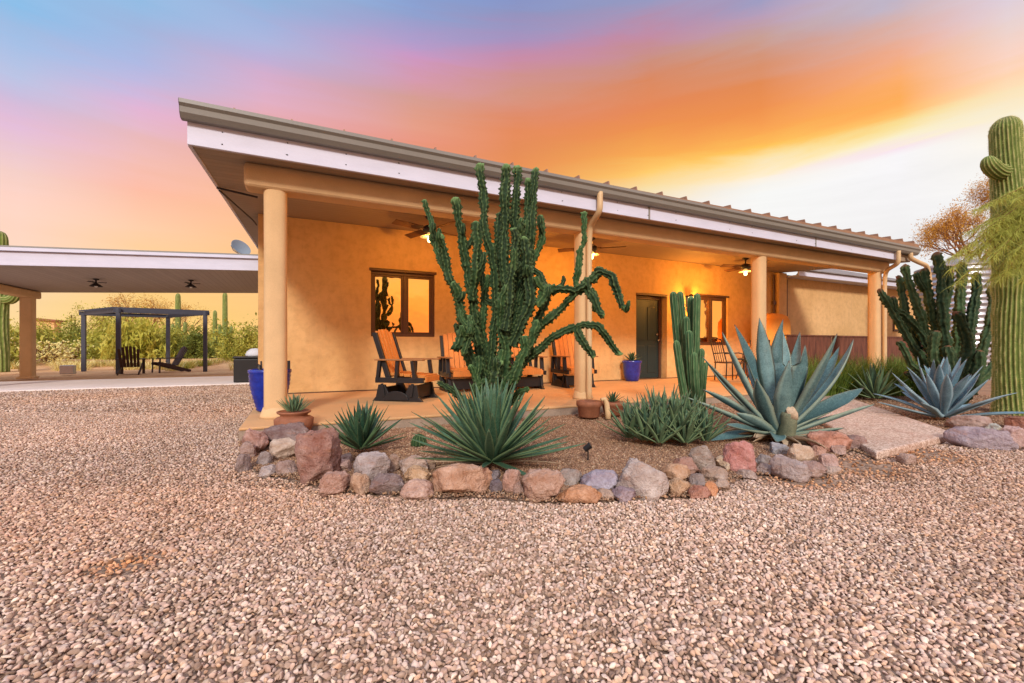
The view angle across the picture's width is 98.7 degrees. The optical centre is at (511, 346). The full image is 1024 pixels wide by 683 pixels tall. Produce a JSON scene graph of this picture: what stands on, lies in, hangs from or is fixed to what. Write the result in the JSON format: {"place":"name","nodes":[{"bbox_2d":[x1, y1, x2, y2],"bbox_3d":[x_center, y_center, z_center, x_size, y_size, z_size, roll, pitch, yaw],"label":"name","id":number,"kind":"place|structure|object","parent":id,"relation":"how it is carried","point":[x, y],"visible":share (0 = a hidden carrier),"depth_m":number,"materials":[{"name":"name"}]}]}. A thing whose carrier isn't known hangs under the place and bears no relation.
{"place":"outdoors","nodes":[
{"label":"outdoors","id":0,"kind":"place"},
{"bbox_2d":[10,358,231,370],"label":"dirt berm","id":1,"kind":"structure","parent":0,"point":[42,366],"depth_m":20.74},
{"bbox_2d":[218,293,232,351],"bbox_3d":[-18.230,-1.265,27.995,0.928,4.470,0.318,0,0,7],"label":"saguaro","id":2,"kind":"object","parent":1,"relation":"on","point":[224,305],"visible":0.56,"depth_m":27.91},
{"bbox_2d":[0,376,248,391],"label":"driveway","id":3,"kind":"structure","parent":0,"point":[25,386],"depth_m":11.21,"materials":[{"name":"concrete"}]},
{"bbox_2d":[0,245,257,378],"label":"carport","id":4,"kind":"object","parent":3,"relation":"on","point":[29,275],"visible":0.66,"depth_m":11.19,"materials":[{"name":"metal"}]},
{"bbox_2d":[231,240,250,253],"bbox_3d":[-7.316,-2.623,11.830,0.277,0.557,0.564,0,0,30],"label":"satellite dish","id":5,"kind":"object","parent":4,"relation":"on","point":[240,247],"visible":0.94,"depth_m":11.90,"materials":[{"name":"metal"}]},
{"bbox_2d":[232,356,257,382],"bbox_3d":[-7.087,0.590,11.851,0.680,0.680,0.680,0,0,-26],"label":"storage bin","id":6,"kind":"object","parent":3,"relation":"on","point":[242,365],"visible":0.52,"depth_m":11.52,"materials":[{"name":"black plastic"}]},
{"bbox_2d":[0,384,254,412],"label":"gravel","id":7,"kind":"structure","parent":0,"point":[164,398],"depth_m":7.93,"materials":[{"name":"gravel"}]},
{"bbox_2d":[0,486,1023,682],"bbox_3d":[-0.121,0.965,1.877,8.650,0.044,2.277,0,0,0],"label":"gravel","id":8,"kind":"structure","parent":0,"point":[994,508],"depth_m":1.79,"materials":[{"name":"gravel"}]},
{"bbox_2d":[0,367,1023,682],"bbox_3d":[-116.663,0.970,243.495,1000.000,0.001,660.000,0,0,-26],"label":"ground","id":9,"kind":"structure","parent":0,"point":[148,373],"depth_m":1.72,"materials":[{"name":"gravel"}]},
{"bbox_2d":[0,231,19,371],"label":"saguaro","id":10,"kind":"object","parent":9,"relation":"on","point":[6,301],"visible":0.61,"depth_m":16.94,"materials":[{"name":"plant"}]},
{"bbox_2d":[14,311,80,358],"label":"desert shrub","id":11,"kind":"object","parent":9,"relation":"on","point":[47,330],"visible":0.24,"depth_m":27.19,"materials":[{"name":"green plant"}]},
{"bbox_2d":[17,338,79,363],"bbox_3d":[-21.550,0.278,20.517,2.075,1.422,2.371,0,0,-26],"label":"cholla","id":12,"kind":"object","parent":9,"relation":"on","point":[49,358],"visible":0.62,"depth_m":20.44,"materials":[{"name":"beige plant"}]},
{"bbox_2d":[53,315,92,343],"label":"desert shrub","id":13,"kind":"object","parent":9,"relation":"on","point":[75,328],"visible":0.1,"depth_m":29.94,"materials":[{"name":"green plant"}]},
{"bbox_2d":[36,302,134,332],"bbox_3d":[-39.393,-1.682,39.720,7.031,5.324,6.968,0,0,12],"label":"desert tree","id":14,"kind":"object","parent":9,"relation":"on","point":[103,318],"visible":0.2,"depth_m":39.80,"materials":[{"name":"green plant"}]},
{"bbox_2d":[75,316,123,357],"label":"desert shrub","id":15,"kind":"object","parent":9,"relation":"on","point":[98,333],"visible":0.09,"depth_m":25.85,"materials":[{"name":"green plant"}]},
{"bbox_2d":[10,357,233,370],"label":"dry grass","id":16,"kind":"structure","parent":9,"relation":"on","point":[92,363],"depth_m":19.22,"materials":[{"name":"plant"}]},
{"bbox_2d":[115,346,145,375],"bbox_3d":[-13.477,0.483,15.551,0.740,1.018,1.137,0,0,-34],"label":"adirondack chair","id":17,"kind":"object","parent":9,"relation":"on","point":[123,361],"visible":0.94,"depth_m":15.34,"materials":[{"name":"brown wood"}]},
{"bbox_2d":[10,307,257,368],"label":"desert scrub","id":18,"kind":"object","parent":9,"relation":"on","point":[94,351],"visible":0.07,"depth_m":23.75,"materials":[{"name":"green plant"}]},
{"bbox_2d":[99,293,172,327],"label":"mesquite tree","id":19,"kind":"object","parent":9,"relation":"on","point":[134,305],"visible":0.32,"depth_m":40.62,"materials":[{"name":"orange plant"}]},
{"bbox_2d":[97,317,179,359],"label":"desert shrub","id":20,"kind":"object","parent":9,"relation":"on","point":[109,353],"visible":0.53,"depth_m":22.30,"materials":[{"name":"green plant"}]},
{"bbox_2d":[79,307,209,373],"bbox_3d":[-14.490,-0.237,17.342,4.535,2.415,2.723,0,0,30],"label":"pergola","id":21,"kind":"object","parent":9,"relation":"on","point":[118,312],"visible":0.94,"depth_m":17.24,"materials":[{"name":"metal"}]},
{"bbox_2d":[149,346,190,372],"bbox_3d":[-13.125,0.483,16.941,0.740,1.018,1.137,0,0,30],"label":"adirondack chair","id":22,"kind":"object","parent":9,"relation":"on","point":[177,359],"visible":0.97,"depth_m":16.98,"materials":[{"name":"brown wood"}]},
{"bbox_2d":[127,294,212,331],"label":"mesquite tree","id":23,"kind":"object","parent":9,"relation":"on","point":[188,307],"visible":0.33,"depth_m":46.42,"materials":[{"name":"orange plant"}]},
{"bbox_2d":[156,319,186,349],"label":"desert shrub","id":24,"kind":"object","parent":9,"relation":"on","point":[174,336],"visible":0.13,"depth_m":25.85,"materials":[{"name":"green plant"}]},
{"bbox_2d":[171,293,186,339],"bbox_3d":[-22.700,-1.356,29.998,1.085,4.652,0.352,0,0,0],"label":"saguaro","id":25,"kind":"object","parent":9,"relation":"on","point":[177,301],"visible":0.34,"depth_m":29.90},
{"bbox_2d":[174,318,218,358],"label":"desert shrub","id":26,"kind":"object","parent":9,"relation":"on","point":[193,343],"visible":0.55,"depth_m":23.70,"materials":[{"name":"green plant"}]},
{"bbox_2d":[211,316,257,361],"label":"desert shrub","id":27,"kind":"object","parent":9,"relation":"on","point":[234,347],"visible":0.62,"depth_m":23.60,"materials":[{"name":"green plant"}]},
{"bbox_2d":[234,454,251,472],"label":"rock","id":28,"kind":"object","parent":9,"relation":"on","point":[243,463],"visible":0.94,"depth_m":3.38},
{"bbox_2d":[318,471,350,496],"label":"rock","id":29,"kind":"object","parent":9,"relation":"on","point":[333,482],"visible":0.95,"depth_m":2.84,"materials":[{"name":"stone"}]},
{"bbox_2d":[368,473,404,495],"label":"rock","id":30,"kind":"object","parent":9,"relation":"on","point":[381,483],"visible":0.97,"depth_m":2.86,"materials":[{"name":"stone"}]},
{"bbox_2d":[239,395,750,440],"bbox_3d":[2.801,0.897,9.000,13.970,0.146,3.388,0,0,-26],"label":"porch base","id":31,"kind":"object","parent":9,"relation":"on","point":[403,423],"visible":0.14,"depth_m":5.36,"materials":[{"name":"concrete"}]},
{"bbox_2d":[239,375,750,430],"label":"porch floor","id":32,"kind":"structure","parent":31,"relation":"on","point":[323,407],"depth_m":6.87,"materials":[{"name":"concrete"}]},
{"bbox_2d":[248,361,291,411],"bbox_3d":[-3.107,0.500,5.652,0.498,0.640,0.498,0,0,-26],"label":"blue pot","id":33,"kind":"object","parent":32,"relation":"on","point":[256,380],"visible":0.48,"depth_m":5.46,"materials":[{"name":"ceramic"}]},
{"bbox_2d":[372,329,440,401],"bbox_3d":[-1.651,0.270,6.916,0.876,1.100,0.740,0,0,12],"label":"glider chair","id":34,"kind":"object","parent":32,"relation":"on","point":[390,361],"visible":1,"depth_m":6.68,"materials":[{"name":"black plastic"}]},
{"bbox_2d":[437,333,511,392],"bbox_3d":[-0.732,0.270,8.355,1.240,1.100,0.876,0,0,-23],"label":"glider chair","id":35,"kind":"object","parent":32,"relation":"on","point":[447,367],"visible":0.43,"depth_m":8.25,"materials":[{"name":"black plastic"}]},
{"bbox_2d":[510,335,547,389],"bbox_3d":[0.197,0.270,8.800,0.740,1.100,0.876,0,0,-23],"label":"glider chair","id":36,"kind":"object","parent":32,"relation":"on","point":[529,371],"visible":0.45,"depth_m":8.58,"materials":[{"name":"wood"}]},
{"bbox_2d":[550,335,597,387],"bbox_3d":[1.268,0.270,9.202,0.740,1.100,0.876,0,0,-20],"label":"glider chair","id":37,"kind":"object","parent":32,"relation":"on","point":[564,381],"visible":0.52,"depth_m":9.32,"materials":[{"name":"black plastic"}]},
{"bbox_2d":[622,352,641,381],"bbox_3d":[2.893,0.462,10.589,0.492,0.716,0.470,0,0,-26],"label":"blue pot","id":38,"kind":"object","parent":32,"relation":"on","point":[631,369],"visible":0.99,"depth_m":10.43,"materials":[{"name":"ceramic"}]},
{"bbox_2d":[710,338,745,379],"bbox_3d":[5.212,0.298,10.664,0.629,1.045,0.508,0,0,-6],"label":"metal chair","id":39,"kind":"object","parent":32,"relation":"on","point":[726,362],"visible":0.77,"depth_m":10.56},
{"bbox_2d":[747,313,790,371],"bbox_3d":[7.406,-0.070,12.545,1.440,1.780,0.877,0,0,-26],"label":"adobe fireplace","id":40,"kind":"object","parent":32,"relation":"on","point":[773,321],"visible":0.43,"depth_m":12.18,"materials":[{"name":"paint"}]},
{"bbox_2d":[522,468,565,502],"bbox_3d":[0.189,0.874,2.784,0.276,0.243,0.217,13,3,11],"label":"rock","id":41,"kind":"object","parent":9,"relation":"on","point":[539,484],"visible":0.98,"depth_m":2.71,"materials":[{"name":"stone"}]},
{"bbox_2d":[238,400,875,501],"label":"bed gravel","id":42,"kind":"structure","parent":9,"relation":"on","point":[609,436],"depth_m":4.04,"materials":[{"name":"gravel"}]},
{"bbox_2d":[239,441,256,456],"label":"rock","id":43,"kind":"object","parent":42,"relation":"on","point":[247,447],"visible":0.8,"depth_m":3.76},
{"bbox_2d":[242,428,269,451],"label":"rock","id":44,"kind":"object","parent":42,"relation":"on","point":[259,440],"visible":0.81,"depth_m":3.93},
{"bbox_2d":[256,451,271,464],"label":"rock","id":45,"kind":"object","parent":42,"relation":"on","point":[264,457],"visible":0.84,"depth_m":3.55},
{"bbox_2d":[258,464,275,477],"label":"rock","id":46,"kind":"object","parent":42,"relation":"on","point":[267,471],"visible":0.87,"depth_m":3.26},
{"bbox_2d":[269,437,295,459],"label":"rock","id":47,"kind":"object","parent":42,"relation":"on","point":[283,448],"visible":0.69,"depth_m":3.71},
{"bbox_2d":[260,422,308,445],"bbox_3d":[-2.222,0.873,4.303,0.494,0.242,0.392,0,0,-33],"label":"rock","id":48,"kind":"object","parent":42,"relation":"on","point":[290,430],"visible":0.52,"depth_m":4.22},
{"bbox_2d":[275,460,297,475],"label":"rock","id":49,"kind":"object","parent":42,"relation":"on","point":[284,467],"visible":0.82,"depth_m":3.31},
{"bbox_2d":[273,393,314,429],"bbox_3d":[-2.275,0.700,4.605,0.391,0.440,0.380,0,0,-26],"label":"terracotta pot","id":50,"kind":"object","parent":42,"relation":"on","point":[294,411],"visible":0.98,"depth_m":4.54,"materials":[{"name":"ceramic"}]},
{"bbox_2d":[294,427,341,484],"bbox_3d":[-1.389,0.799,3.151,0.306,0.419,0.255,0,0,-16],"label":"rock","id":51,"kind":"object","parent":42,"relation":"on","point":[318,453],"visible":0.93,"depth_m":3.08,"materials":[{"name":"stone"}]},
{"bbox_2d":[350,472,370,494],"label":"rock","id":52,"kind":"object","parent":42,"relation":"on","point":[360,483],"visible":0.89,"depth_m":2.87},
{"bbox_2d":[321,400,406,449],"bbox_3d":[-1.272,0.680,3.838,0.726,0.439,0.822,0,0,-26],"label":"agave","id":53,"kind":"object","parent":42,"relation":"on","point":[361,429],"visible":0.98,"depth_m":3.79,"materials":[{"name":"plant"}]},
{"bbox_2d":[353,451,390,480],"bbox_3d":[-1.010,0.876,3.170,0.209,0.238,0.216,0,0,41],"label":"rock","id":54,"kind":"object","parent":42,"relation":"on","point":[372,464],"visible":0.77,"depth_m":3.11,"materials":[{"name":"stone"}]},
{"bbox_2d":[399,455,428,474],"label":"rock","id":55,"kind":"object","parent":42,"relation":"on","point":[405,464],"visible":0.62,"depth_m":3.25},
{"bbox_2d":[400,478,433,499],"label":"rock","id":56,"kind":"object","parent":42,"relation":"on","point":[416,489],"visible":0.98,"depth_m":2.78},
{"bbox_2d":[404,465,431,479],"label":"rock","id":57,"kind":"object","parent":42,"relation":"on","point":[415,472],"visible":0.81,"depth_m":3.10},
{"bbox_2d":[432,463,492,493],"bbox_3d":[-0.318,0.882,2.921,0.379,0.216,0.215,0,0,-31],"label":"rock","id":58,"kind":"object","parent":42,"relation":"on","point":[461,477],"visible":0.89,"depth_m":2.86,"materials":[{"name":"stone"}]},
{"bbox_2d":[408,376,584,475],"bbox_3d":[-0.138,0.573,3.496,1.371,0.702,1.350,0,0,34],"label":"agave","id":59,"kind":"object","parent":42,"relation":"on","point":[485,426],"visible":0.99,"depth_m":3.34,"materials":[{"name":"green plant"}]},
{"bbox_2d":[502,469,521,493],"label":"rock","id":60,"kind":"object","parent":42,"relation":"on","point":[511,478],"visible":0.77,"depth_m":2.88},
{"bbox_2d":[421,163,629,407],"bbox_3d":[0.117,-0.542,4.695,2.252,2.965,0.868,0,0,1],"label":"tall cactus","id":61,"kind":"object","parent":42,"relation":"on","point":[513,302],"visible":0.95,"depth_m":4.66,"materials":[{"name":"plant"}]},
{"bbox_2d":[560,468,582,485],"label":"rock","id":62,"kind":"object","parent":42,"relation":"on","point":[572,476],"visible":0.65,"depth_m":3.04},
{"bbox_2d":[556,484,601,503],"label":"rock","id":63,"kind":"object","parent":42,"relation":"on","point":[576,493],"visible":0.99,"depth_m":2.71,"materials":[{"name":"stone"}]},
{"bbox_2d":[576,399,601,417],"bbox_3d":[1.012,0.812,5.783,0.330,0.215,0.330,0,0,-26],"label":"terracotta pot","id":64,"kind":"object","parent":42,"relation":"on","point":[588,408],"visible":0.98,"depth_m":5.66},
{"bbox_2d":[580,469,618,489],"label":"rock","id":65,"kind":"object","parent":42,"relation":"on","point":[596,479],"visible":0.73,"depth_m":2.94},
{"bbox_2d":[602,391,624,415],"bbox_3d":[1.367,0.756,5.953,0.320,0.329,0.320,0,0,-26],"label":"terracotta pot","id":66,"kind":"object","parent":42,"relation":"on","point":[613,400],"visible":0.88,"depth_m":5.87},
{"bbox_2d":[615,458,668,501],"bbox_3d":[0.828,0.865,2.876,0.231,0.275,0.314,0,0,-33],"label":"rock","id":67,"kind":"object","parent":42,"relation":"on","point":[643,479],"visible":0.87,"depth_m":2.79,"materials":[{"name":"stone"}]},
{"bbox_2d":[596,383,733,443],"bbox_3d":[1.539,0.621,4.308,1.320,0.555,1.070,0,0,-26],"label":"agave clump","id":68,"kind":"object","parent":42,"relation":"on","point":[661,420],"visible":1,"depth_m":4.14,"materials":[{"name":"plant"}]},
{"bbox_2d":[661,463,690,479],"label":"rock","id":69,"kind":"object","parent":42,"relation":"on","point":[676,470],"visible":0.75,"depth_m":3.11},
{"bbox_2d":[671,456,699,474],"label":"rock","id":70,"kind":"object","parent":42,"relation":"on","point":[689,462],"visible":0.56,"depth_m":3.29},
{"bbox_2d":[669,291,707,411],"bbox_3d":[2.320,0.066,5.825,0.531,1.659,0.556,0,0,1],"label":"column cactus","id":71,"kind":"object","parent":42,"relation":"on","point":[691,367],"depth_m":5.72,"materials":[{"name":"plant"}]},
{"bbox_2d":[689,473,705,484],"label":"rock","id":72,"kind":"object","parent":42,"relation":"on","point":[697,478],"visible":0.76,"depth_m":3.03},
{"bbox_2d":[688,445,715,470],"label":"rock","id":73,"kind":"object","parent":42,"relation":"on","point":[702,456],"visible":0.66,"depth_m":3.36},
{"bbox_2d":[701,465,728,479],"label":"rock","id":74,"kind":"object","parent":42,"relation":"on","point":[712,472],"visible":0.82,"depth_m":3.13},
{"bbox_2d":[723,440,756,471],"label":"rock","id":75,"kind":"object","parent":42,"relation":"on","point":[739,455],"visible":0.85,"depth_m":3.34,"materials":[{"name":"stone"}]},
{"bbox_2d":[683,318,874,448],"bbox_3d":[2.746,0.322,4.560,1.630,1.275,1.359,0,0,-26],"label":"agave","id":76,"kind":"object","parent":42,"relation":"on","point":[788,403],"visible":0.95,"depth_m":4.44,"materials":[{"name":"green plant"}]},
{"bbox_2d":[769,442,788,453],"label":"rock","id":77,"kind":"object","parent":42,"relation":"on","point":[777,448],"visible":0.81,"depth_m":3.88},
{"bbox_2d":[787,443,814,460],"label":"rock","id":78,"kind":"object","parent":42,"relation":"on","point":[799,452],"visible":0.8,"depth_m":3.62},
{"bbox_2d":[806,430,853,451],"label":"rock","id":79,"kind":"object","parent":42,"relation":"on","point":[827,439],"visible":0.74,"depth_m":3.98,"materials":[{"name":"stone"}]},
{"bbox_2d":[847,434,867,450],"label":"rock","id":80,"kind":"object","parent":42,"relation":"on","point":[858,441],"visible":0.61,"depth_m":4.09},
{"bbox_2d":[612,486,635,502],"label":"rock","id":81,"kind":"object","parent":9,"relation":"on","point":[624,494],"visible":0.87,"depth_m":2.75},
{"bbox_2d":[667,478,689,497],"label":"rock","id":82,"kind":"object","parent":9,"relation":"on","point":[678,487],"visible":0.82,"depth_m":2.79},
{"bbox_2d":[687,485,710,498],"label":"rock","id":83,"kind":"object","parent":9,"relation":"on","point":[697,491],"visible":0.98,"depth_m":2.79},
{"bbox_2d":[769,454,812,482],"bbox_3d":[2.038,0.900,3.224,0.276,0.179,0.170,10,6,36],"label":"rock","id":84,"kind":"object","parent":9,"relation":"on","point":[789,469],"visible":0.93,"depth_m":3.17,"materials":[{"name":"stone"}]},
{"bbox_2d":[801,460,827,478],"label":"rock","id":85,"kind":"object","parent":9,"relation":"on","point":[817,469],"visible":0.58,"depth_m":3.25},
{"bbox_2d":[818,453,838,465],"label":"rock","id":86,"kind":"object","parent":9,"relation":"on","point":[826,459],"visible":0.7,"depth_m":3.47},
{"bbox_2d":[820,396,946,459],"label":"walkway","id":87,"kind":"structure","parent":9,"relation":"on","point":[885,433],"depth_m":4.72,"materials":[{"name":"concrete"}]},
{"bbox_2d":[895,453,916,464],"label":"rock","id":88,"kind":"object","parent":9,"relation":"on","point":[906,459],"visible":0.99,"depth_m":3.60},
{"bbox_2d":[863,380,1016,429],"bbox_3d":[11.492,0.948,10.783,17.953,0.001,7.583,0,0,-26],"label":"planting bed","id":89,"kind":"object","parent":9,"relation":"on","point":[985,390],"visible":0.07,"depth_m":8.78,"materials":[{"name":"soil"}]},
{"bbox_2d":[739,351,923,397],"bbox_3d":[8.417,0.498,10.569,3.915,0.863,10.421,0,0,43],"label":"grass clump","id":90,"kind":"object","parent":89,"relation":"on","point":[898,366],"visible":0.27,"depth_m":8.24,"materials":[{"name":"plant"}]},
{"bbox_2d":[784,334,914,371],"bbox_3d":[9.859,0.328,12.519,6.720,1.285,0.120,0,0,-26],"label":"metal fence","id":91,"kind":"object","parent":89,"relation":"on","point":[814,344],"visible":0.26,"depth_m":12.08,"materials":[{"name":"metal"}]},
{"bbox_2d":[841,364,911,398],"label":"agave","id":92,"kind":"object","parent":89,"relation":"on","point":[876,384],"visible":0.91,"depth_m":7.62,"materials":[{"name":"plant"}]},
{"bbox_2d":[876,252,991,403],"bbox_3d":[7.212,-0.268,7.188,2.447,2.648,0.864,0,0,-7],"label":"candelabra cactus","id":93,"kind":"object","parent":89,"relation":"on","point":[935,337],"visible":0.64,"depth_m":7.29,"materials":[{"name":"plant"}]},
{"bbox_2d":[872,357,1023,417],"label":"agave","id":94,"kind":"object","parent":89,"relation":"on","point":[943,391],"visible":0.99,"depth_m":5.49,"materials":[{"name":"plant"}]},
{"bbox_2d":[909,196,990,261],"bbox_3d":[16.476,-2.190,15.858,4.844,6.340,3.502,0,0,6],"label":"mesquite tree","id":95,"kind":"object","parent":89,"relation":"on","point":[944,229],"visible":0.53,"depth_m":15.43,"materials":[{"name":"orange plant"}]},
{"bbox_2d":[914,256,991,380],"bbox_3d":[13.583,-0.880,13.400,2.000,3.700,2.000,0,0,-26],"label":"water tank","id":96,"kind":"object","parent":89,"relation":"on","point":[983,306],"visible":0.07,"depth_m":12.53,"materials":[{"name":"metal"}]},
{"bbox_2d":[943,415,992,427],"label":"rock","id":97,"kind":"object","parent":89,"relation":"on","point":[971,421],"visible":0.74,"depth_m":4.98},
{"bbox_2d":[942,186,1023,294],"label":"palo verde","id":98,"kind":"object","parent":89,"relation":"on","point":[1012,216],"visible":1,"depth_m":5.74,"materials":[{"name":"green plant"}]},
{"bbox_2d":[980,115,1023,415],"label":"saguaro","id":99,"kind":"object","parent":89,"relation":"on","point":[1002,166],"visible":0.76,"depth_m":6.09,"materials":[{"name":"plant"}]},
{"bbox_2d":[1001,425,1023,448],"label":"rock","id":100,"kind":"object","parent":89,"relation":"on","point":[1017,434],"visible":0.37,"depth_m":4.19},
{"bbox_2d":[1004,417,1023,428],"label":"rock","id":101,"kind":"object","parent":89,"relation":"on","point":[1014,421],"visible":0.69,"depth_m":5.08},
{"bbox_2d":[950,173,989,217],"bbox_3d":[19.937,-3.279,16.330,4.918,8.519,5.480,0,0,24],"label":"mesquite tree","id":102,"kind":"object","parent":9,"relation":"on","point":[984,198],"visible":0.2,"depth_m":17.37,"materials":[{"name":"orange plant"}]},
{"bbox_2d":[0,411,1023,489],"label":"gravel","id":103,"kind":"structure","parent":0,"point":[72,422],"depth_m":3.79,"materials":[{"name":"gravel"}]},
{"bbox_2d":[943,426,1018,451],"bbox_3d":[4.468,0.882,4.212,0.510,0.245,0.206,0,0,28],"label":"rock","id":104,"kind":"object","parent":103,"relation":"on","point":[976,437],"visible":0.91,"depth_m":4.15,"materials":[{"name":"stone"}]},
{"bbox_2d":[0,0,1023,339],"label":"sky","id":105,"kind":"structure","parent":0,"point":[869,116],"materials":[{"name":"orange"}]},
{"bbox_2d":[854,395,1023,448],"bbox_3d":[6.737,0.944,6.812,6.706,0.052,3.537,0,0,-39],"label":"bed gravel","id":106,"kind":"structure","parent":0,"point":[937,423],"depth_m":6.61,"materials":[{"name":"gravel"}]},
{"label":"house pad","id":107,"kind":"structure","parent":0,"visible":0},
{"bbox_2d":[178,97,931,418],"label":"house","id":108,"kind":"structure","parent":107,"relation":"on","point":[347,268],"depth_m":8.01,"materials":[{"name":"paint"}]},
{"bbox_2d":[369,267,436,336],"bbox_3d":[-2.123,-0.845,8.585,1.290,1.290,0.180,0,0,-26],"label":"window","id":109,"kind":"structure","parent":108,"relation":"in","point":[402,304],"depth_m":8.59,"materials":[{"name":"brown glass"}]},
{"bbox_2d":[392,216,456,241],"bbox_3d":[-1.371,-1.954,7.327,1.040,0.430,1.040,0,0,-1],"label":"ceiling fan","id":110,"kind":"object","parent":108,"relation":"hanging from","point":[421,233],"visible":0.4,"depth_m":7.22,"materials":[{"name":"wood"}]},
{"bbox_2d":[636,293,667,377],"bbox_3d":[3.526,-0.270,11.353,1.030,2.180,0.270,0,0,-26],"label":"door","id":111,"kind":"structure","parent":108,"relation":"in","point":[648,309],"depth_m":11.43,"materials":[{"name":"paint"}]},
{"bbox_2d":[700,294,728,344],"bbox_3d":[5.538,-0.745,12.256,1.280,1.390,0.180,0,0,-26],"label":"window","id":112,"kind":"structure","parent":108,"relation":"in","point":[713,309],"depth_m":12.32,"materials":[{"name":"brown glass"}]},
{"bbox_2d":[720,257,767,275],"bbox_3d":[5.682,-1.954,10.706,1.040,0.430,1.040,0,0,32],"label":"ceiling fan","id":113,"kind":"object","parent":108,"relation":"hanging from","point":[745,267],"visible":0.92,"depth_m":10.66,"materials":[{"name":"brown"}]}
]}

